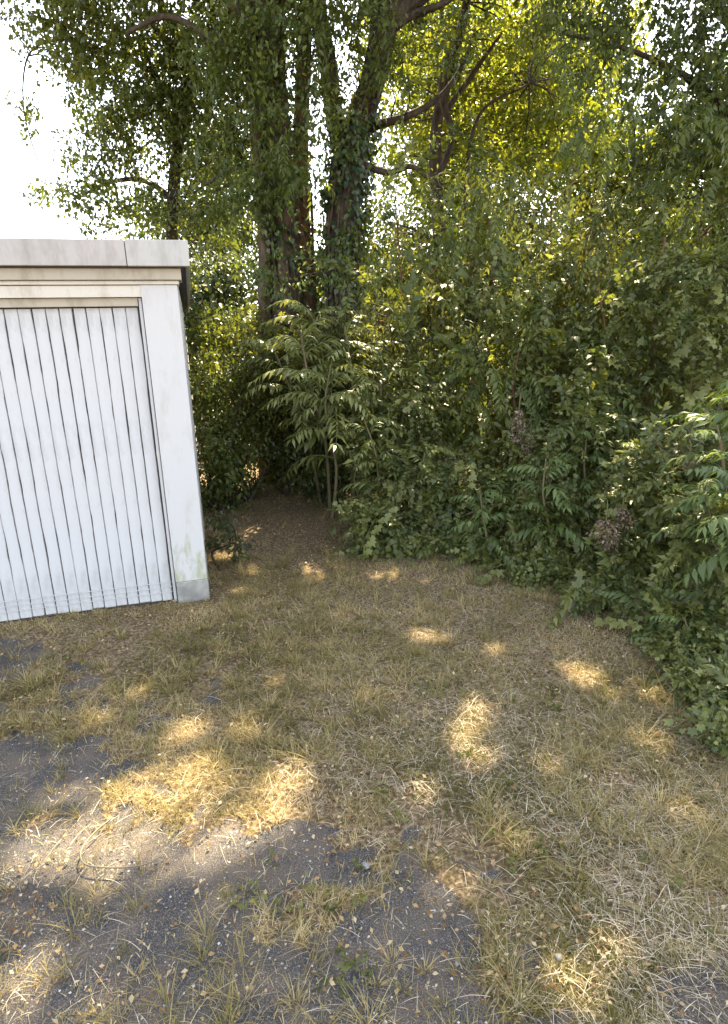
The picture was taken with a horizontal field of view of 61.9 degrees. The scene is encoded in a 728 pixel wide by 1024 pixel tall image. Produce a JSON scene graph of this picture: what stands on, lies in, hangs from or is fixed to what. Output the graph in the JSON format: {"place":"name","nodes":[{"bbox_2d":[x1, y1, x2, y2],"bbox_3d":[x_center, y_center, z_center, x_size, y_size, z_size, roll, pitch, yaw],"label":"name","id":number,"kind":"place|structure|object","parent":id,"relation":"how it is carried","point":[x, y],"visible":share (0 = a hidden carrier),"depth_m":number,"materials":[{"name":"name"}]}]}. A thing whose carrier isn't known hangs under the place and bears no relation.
{"place":"outdoors","nodes":[
{"label":"outdoors","id":0,"kind":"place"},
{"bbox_2d":[0,356,727,1023],"bbox_3d":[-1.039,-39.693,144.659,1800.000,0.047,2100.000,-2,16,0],"label":"ground","id":1,"kind":"structure","parent":0,"point":[166,882],"depth_m":2.18,"materials":[{"name":"grey soil"}]},
{"bbox_2d":[0,238,209,621],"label":"garage","id":2,"kind":"structure","parent":1,"relation":"on","point":[96,409],"depth_m":3.74,"materials":[{"name":"paint"}]},
{"bbox_2d":[0,307,173,621],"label":"door","id":3,"kind":"structure","parent":2,"relation":"in","point":[82,521],"depth_m":3.77,"materials":[{"name":"grey metal"}]},
{"bbox_2d":[80,818,160,868],"bbox_3d":[-0.863,1.171,2.087,0.298,0.009,0.172,10,20,35],"label":"bent wire","id":4,"kind":"object","parent":1,"relation":"on","point":[109,867],"visible":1,"depth_m":2.04,"materials":[{"name":"grey metal"}]},
{"bbox_2d":[0,0,289,295],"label":"leaning tree","id":5,"kind":"object","parent":1,"relation":"on","point":[182,101],"visible":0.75,"depth_m":7.23,"materials":[{"name":"green plant"}]},
{"bbox_2d":[99,111,257,281],"bbox_3d":[-3.792,-5.516,13.998,4.396,6.496,2.771,-2,16,0],"label":"background tree","id":6,"kind":"object","parent":1,"relation":"on","point":[246,240],"visible":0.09,"depth_m":13.36,"materials":[{"name":"green plant"}]},
{"bbox_2d":[139,235,257,418],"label":"background tree","id":7,"kind":"object","parent":1,"relation":"on","point":[222,286],"visible":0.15,"depth_m":11.57,"materials":[{"name":"green plant"}]},
{"bbox_2d":[183,291,265,518],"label":"undergrowth bush","id":8,"kind":"object","parent":1,"relation":"on","point":[207,338],"visible":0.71,"depth_m":6.61,"materials":[{"name":"green plant"}]},
{"bbox_2d":[204,504,258,570],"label":"corner shrub","id":9,"kind":"object","parent":1,"relation":"on","point":[222,523],"visible":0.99,"depth_m":4.72,"materials":[{"name":"green plant"}]},
{"bbox_2d":[194,411,288,517],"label":"undergrowth bush","id":10,"kind":"object","parent":1,"relation":"on","point":[253,452],"visible":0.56,"depth_m":6.38,"materials":[{"name":"green plant"}]},
{"bbox_2d":[190,342,315,514],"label":"undergrowth bush","id":11,"kind":"object","parent":1,"relation":"on","point":[234,415],"visible":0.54,"depth_m":6.47,"materials":[{"name":"green plant"}]},
{"bbox_2d":[195,367,376,507],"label":"undergrowth bush","id":12,"kind":"object","parent":1,"relation":"on","point":[323,484],"visible":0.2,"depth_m":6.57,"materials":[{"name":"green plant"}]},
{"bbox_2d":[205,293,391,412],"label":"undergrowth bush","id":13,"kind":"object","parent":1,"relation":"on","point":[295,326],"visible":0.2,"depth_m":6.80,"materials":[{"name":"green plant"}]},
{"bbox_2d":[229,299,382,503],"bbox_3d":[-0.626,-0.963,6.370,1.471,2.429,1.265,-14,20,-38],"label":"feathery sapling","id":14,"kind":"object","parent":1,"relation":"on","point":[273,348],"visible":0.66,"depth_m":6.08,"materials":[{"name":"green plant"}]},
{"bbox_2d":[192,361,422,456],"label":"undergrowth bush","id":15,"kind":"object","parent":1,"relation":"on","point":[202,426],"visible":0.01,"depth_m":9.33,"materials":[{"name":"green plant"}]},
{"bbox_2d":[218,309,397,494],"bbox_3d":[-0.587,-1.210,6.796,2.026,2.032,1.375,2,16,13],"label":"undergrowth bush","id":16,"kind":"object","parent":1,"relation":"on","point":[313,362],"visible":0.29,"depth_m":6.52,"materials":[{"name":"green plant"}]},
{"bbox_2d":[230,344,410,503],"bbox_3d":[-0.519,-1.012,6.595,2.125,1.799,1.735,0,16,7],"label":"undergrowth bush","id":17,"kind":"object","parent":1,"relation":"on","point":[304,473],"visible":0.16,"depth_m":6.55,"materials":[{"name":"green plant"}]},
{"bbox_2d":[244,314,446,518],"bbox_3d":[-0.165,-0.798,5.900,1.674,2.170,1.932,-13,20,-36],"label":"feathery sapling","id":18,"kind":"object","parent":1,"relation":"on","point":[327,407],"visible":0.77,"depth_m":5.75,"materials":[{"name":"green plant"}]},
{"bbox_2d":[0,491,727,1023],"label":"grass tufts","id":19,"kind":"object","parent":1,"relation":"on","point":[340,759],"visible":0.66,"depth_m":2.58,"materials":[{"name":"plant"}]},
{"bbox_2d":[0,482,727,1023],"bbox_3d":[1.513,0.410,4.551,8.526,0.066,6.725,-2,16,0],"label":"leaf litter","id":20,"kind":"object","parent":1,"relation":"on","point":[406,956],"visible":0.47,"depth_m":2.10,"materials":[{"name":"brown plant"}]},
{"bbox_2d":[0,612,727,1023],"bbox_3d":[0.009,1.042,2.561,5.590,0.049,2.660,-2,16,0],"label":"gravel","id":21,"kind":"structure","parent":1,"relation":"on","point":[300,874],"depth_m":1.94,"materials":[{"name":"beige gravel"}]},
{"bbox_2d":[362,862,369,868],"bbox_3d":[0.005,1.180,2.026,0.023,0.016,0.029,-15,21,-39],"label":"pebble","id":22,"kind":"object","parent":1,"relation":"on","point":[366,865],"visible":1,"depth_m":2.02,"materials":[{"name":"stone"}]},
{"bbox_2d":[126,0,618,483],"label":"old tree","id":23,"kind":"object","parent":1,"relation":"on","point":[389,20],"visible":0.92,"depth_m":6.27,"materials":[{"name":"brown plant"}]},
{"bbox_2d":[231,0,387,482],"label":"climbing ivy","id":24,"kind":"object","parent":23,"relation":"attached to","point":[369,154],"visible":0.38,"depth_m":6.76,"materials":[{"name":"green plant"}]},
{"bbox_2d":[33,635,713,998],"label":"weeds","id":25,"kind":"object","parent":1,"relation":"on","point":[346,967],"visible":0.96,"depth_m":2.00,"materials":[{"name":"green plant"}]},
{"bbox_2d":[326,491,447,561],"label":"leafy bush","id":26,"kind":"object","parent":1,"relation":"on","point":[378,539],"visible":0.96,"depth_m":4.85,"materials":[{"name":"green plant"}]},
{"bbox_2d":[320,382,457,536],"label":"tall leafy bush","id":27,"kind":"object","parent":1,"relation":"on","point":[411,403],"visible":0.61,"depth_m":5.40,"materials":[{"name":"green plant"}]},
{"bbox_2d":[315,237,469,379],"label":"background tree","id":28,"kind":"object","parent":1,"relation":"on","point":[322,300],"depth_m":12.84,"materials":[{"name":"green plant"}]},
{"bbox_2d":[331,417,461,532],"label":"feathery sapling","id":29,"kind":"object","parent":1,"relation":"on","point":[372,442],"visible":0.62,"depth_m":5.19,"materials":[{"name":"green plant"}]},
{"bbox_2d":[293,137,511,514],"bbox_3d":[0.344,-1.824,5.956,2.059,3.673,2.558,-2,16,0],"label":"tall shrub","id":30,"kind":"object","parent":1,"relation":"on","point":[414,328],"visible":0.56,"depth_m":5.87,"materials":[{"name":"green plant"}]},
{"bbox_2d":[316,221,586,446],"bbox_3d":[1.761,-3.027,10.308,5.675,3.676,3.526,-2,16,0],"label":"bush","id":31,"kind":"object","parent":1,"relation":"on","point":[435,278],"visible":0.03,"depth_m":9.78,"materials":[{"name":"green plant"}]},
{"bbox_2d":[375,432,553,536],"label":"tall leafy bush","id":32,"kind":"object","parent":1,"relation":"on","point":[455,474],"visible":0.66,"depth_m":5.02,"materials":[{"name":"green plant"}]},
{"bbox_2d":[380,467,558,573],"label":"leafy bush","id":33,"kind":"object","parent":1,"relation":"on","point":[481,552],"visible":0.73,"depth_m":4.84,"materials":[{"name":"green plant"}]},
{"bbox_2d":[401,176,576,377],"bbox_3d":[3.231,-4.604,13.235,5.595,5.012,3.335,-2,16,0],"label":"background tree","id":34,"kind":"object","parent":1,"relation":"on","point":[530,225],"depth_m":12.42,"materials":[{"name":"green plant"}]},
{"bbox_2d":[388,107,589,530],"bbox_3d":[1.233,-1.762,5.588,2.151,3.732,2.796,-2,16,0],"label":"tall shrub","id":35,"kind":"object","parent":1,"relation":"on","point":[480,412],"visible":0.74,"depth_m":5.56,"materials":[{"name":"green plant"}]},
{"bbox_2d":[520,417,535,458],"bbox_3d":[1.308,-0.581,4.932,0.122,0.391,0.484,0,16,7],"label":"dried flower head","id":36,"kind":"object","parent":35,"relation":"attached to","point":[529,443],"visible":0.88,"depth_m":4.75},
{"bbox_2d":[338,0,662,230],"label":"background tree","id":37,"kind":"object","parent":1,"relation":"on","point":[591,130],"visible":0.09,"depth_m":14.32,"materials":[{"name":"green plant"}]},
{"bbox_2d":[358,0,651,355],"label":"backlit tree","id":38,"kind":"object","parent":1,"relation":"on","point":[441,113],"visible":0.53,"depth_m":10.75,"materials":[{"name":"green plant"}]},
{"bbox_2d":[449,458,593,556],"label":"coarse shoot","id":39,"kind":"object","parent":1,"relation":"on","point":[525,532],"visible":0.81,"depth_m":4.37,"materials":[{"name":"green plant"}]},
{"bbox_2d":[429,239,620,477],"bbox_3d":[1.409,-1.137,5.459,1.594,2.512,1.046,-2,16,0],"label":"tall leafy bush","id":40,"kind":"object","parent":1,"relation":"on","point":[498,299],"visible":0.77,"depth_m":5.33,"materials":[{"name":"green plant"}]},
{"bbox_2d":[474,297,584,503],"bbox_3d":[1.342,-0.818,5.330,0.892,2.030,0.799,-9,18,-25],"label":"sapling","id":41,"kind":"object","parent":1,"relation":"on","point":[527,367],"visible":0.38,"depth_m":5.13,"materials":[{"name":"green plant"}]},
{"bbox_2d":[509,386,529,444],"bbox_3d":[1.286,-0.779,4.889,0.174,0.463,0.516,5,17,21],"label":"dried flower head","id":42,"kind":"object","parent":41,"relation":"hanging from","point":[518,428],"visible":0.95,"depth_m":4.75},
{"bbox_2d":[444,466,627,546],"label":"shaded shrub","id":43,"kind":"object","parent":1,"relation":"on","point":[577,522],"visible":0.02,"depth_m":5.00,"materials":[{"name":"green plant"}]},
{"bbox_2d":[468,473,625,592],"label":"leafy bush","id":44,"kind":"object","parent":1,"relation":"on","point":[563,563],"visible":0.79,"depth_m":4.35,"materials":[{"name":"green plant"}]},
{"bbox_2d":[555,953,561,961],"bbox_3d":[0.546,1.249,1.704,0.018,0.015,0.023,-1,16,1],"label":"pebble","id":45,"kind":"object","parent":1,"relation":"on","point":[558,956],"visible":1,"depth_m":1.70,"materials":[{"name":"stone"}]},
{"bbox_2d":[445,146,691,543],"bbox_3d":[1.741,-1.552,5.478,2.224,3.358,2.956,-2,16,0],"label":"tall shrub","id":46,"kind":"object","parent":1,"relation":"on","point":[583,282],"visible":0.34,"depth_m":5.45,"materials":[{"name":"green plant"}]},
{"bbox_2d":[498,374,640,541],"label":"tall leafy bush","id":47,"kind":"object","parent":1,"relation":"on","point":[552,436],"visible":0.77,"depth_m":4.61,"materials":[{"name":"green plant"}]},
{"bbox_2d":[477,0,727,263],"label":"overhanging tree","id":48,"kind":"object","parent":1,"relation":"on","point":[714,108],"visible":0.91,"depth_m":5.27,"materials":[{"name":"green plant"}]},
{"bbox_2d":[486,179,727,448],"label":"hedge","id":49,"kind":"object","parent":1,"relation":"on","point":[639,242],"visible":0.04,"depth_m":9.24,"materials":[{"name":"green plant"}]},
{"bbox_2d":[537,238,678,488],"bbox_3d":[2.013,-1.077,5.314,1.261,2.482,0.916,-2,16,0],"label":"sapling","id":50,"kind":"object","parent":1,"relation":"on","point":[572,308],"visible":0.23,"depth_m":5.07,"materials":[{"name":"green plant"}]},
{"bbox_2d":[550,426,674,556],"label":"coarse shoot","id":51,"kind":"object","parent":1,"relation":"on","point":[594,457],"visible":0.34,"depth_m":4.48,"materials":[{"name":"green plant"}]},
{"bbox_2d":[538,256,688,508],"bbox_3d":[1.915,-0.949,5.145,1.360,2.299,1.025,-13,20,-35],"label":"tall leafy bush","id":52,"kind":"object","parent":1,"relation":"on","point":[583,378],"visible":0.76,"depth_m":4.91,"materials":[{"name":"green plant"}]},
{"bbox_2d":[524,100,721,348],"bbox_3d":[5.499,-5.035,12.327,5.860,6.145,3.463,-2,16,0],"label":"background tree","id":53,"kind":"object","parent":1,"relation":"on","point":[595,154],"visible":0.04,"depth_m":11.75,"materials":[{"name":"green plant"}]},
{"bbox_2d":[542,501,718,632],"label":"leafy bush","id":54,"kind":"object","parent":1,"relation":"on","point":[628,583],"visible":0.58,"depth_m":3.89,"materials":[{"name":"green plant"}]},
{"bbox_2d":[585,493,629,551],"bbox_3d":[1.568,0.078,4.083,0.259,0.420,0.568,-2,16,0],"label":"dried flower head","id":55,"kind":"object","parent":54,"relation":"attached to","point":[608,534],"visible":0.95,"depth_m":3.94},
{"bbox_2d":[610,486,636,530],"bbox_3d":[1.725,0.004,4.154,0.144,0.384,0.502,0,16,6],"label":"dried flower head","id":56,"kind":"object","parent":54,"relation":"attached to","point":[623,511],"visible":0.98,"depth_m":3.97},
{"bbox_2d":[562,131,727,480],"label":"tall shrub","id":57,"kind":"object","parent":1,"relation":"on","point":[658,237],"visible":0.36,"depth_m":5.22,"materials":[{"name":"green plant"}]},
{"bbox_2d":[595,196,708,507],"bbox_3d":[2.450,-1.180,5.282,0.907,2.674,1.027,13,22,41],"label":"sapling","id":58,"kind":"object","parent":1,"relation":"on","point":[666,264],"visible":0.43,"depth_m":5.04,"materials":[{"name":"green plant"}]},
{"bbox_2d":[592,590,717,667],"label":"coarse shoot","id":59,"kind":"object","parent":1,"relation":"on","point":[615,594],"visible":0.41,"depth_m":3.42,"materials":[{"name":"green plant"}]},
{"bbox_2d":[584,394,727,580],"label":"tall leafy bush","id":60,"kind":"object","parent":1,"relation":"on","point":[633,487],"visible":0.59,"depth_m":3.98,"materials":[{"name":"green plant"}]},
{"bbox_2d":[670,433,702,470],"bbox_3d":[2.036,-0.325,3.846,0.139,0.355,0.493,5,17,21],"label":"dried flower head","id":61,"kind":"object","parent":60,"relation":"attached to","point":[688,462],"visible":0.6,"depth_m":3.68},
{"bbox_2d":[593,483,727,667],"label":"leafy bush","id":62,"kind":"object","parent":1,"relation":"on","point":[690,554],"visible":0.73,"depth_m":3.33,"materials":[{"name":"green plant"}]},
{"bbox_2d":[606,406,727,608],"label":"shaded shrub","id":63,"kind":"object","parent":1,"relation":"on","point":[713,441],"visible":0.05,"depth_m":4.41,"materials":[{"name":"green plant"}]},
{"bbox_2d":[628,219,727,473],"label":"tall leafy bush","id":64,"kind":"object","parent":1,"relation":"on","point":[714,315],"visible":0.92,"depth_m":4.56,"materials":[{"name":"green plant"}]},
{"bbox_2d":[630,42,727,349],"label":"background tree","id":65,"kind":"object","parent":1,"relation":"on","point":[696,190],"visible":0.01,"depth_m":10.72,"materials":[{"name":"green plant"}]},
{"bbox_2d":[636,628,727,761],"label":"leafy bush","id":66,"kind":"object","parent":1,"relation":"on","point":[703,681],"visible":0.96,"depth_m":2.82,"materials":[{"name":"green plant"}]},
{"bbox_2d":[648,478,727,608],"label":"coarse shoot","id":67,"kind":"object","parent":1,"relation":"on","point":[690,592],"visible":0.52,"depth_m":3.20,"materials":[{"name":"green plant"}]},
{"bbox_2d":[652,411,727,591],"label":"coarse shoot","id":68,"kind":"object","parent":1,"relation":"on","point":[715,522],"visible":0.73,"depth_m":3.13,"materials":[{"name":"green plant"}]},
{"bbox_2d":[668,379,727,512],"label":"coarse shoot","id":69,"kind":"object","parent":1,"relation":"on","point":[717,416],"visible":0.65,"depth_m":3.45,"materials":[{"name":"green plant"}]},
{"bbox_2d":[0,494,727,1023],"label":"dry grass","id":70,"kind":"structure","parent":0,"point":[372,788],"depth_m":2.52,"materials":[{"name":"beige plant"}]},
{"bbox_2d":[0,0,727,305],"label":"sky","id":71,"kind":"structure","parent":0,"point":[19,166],"materials":[{"name":"white"}]}
]}

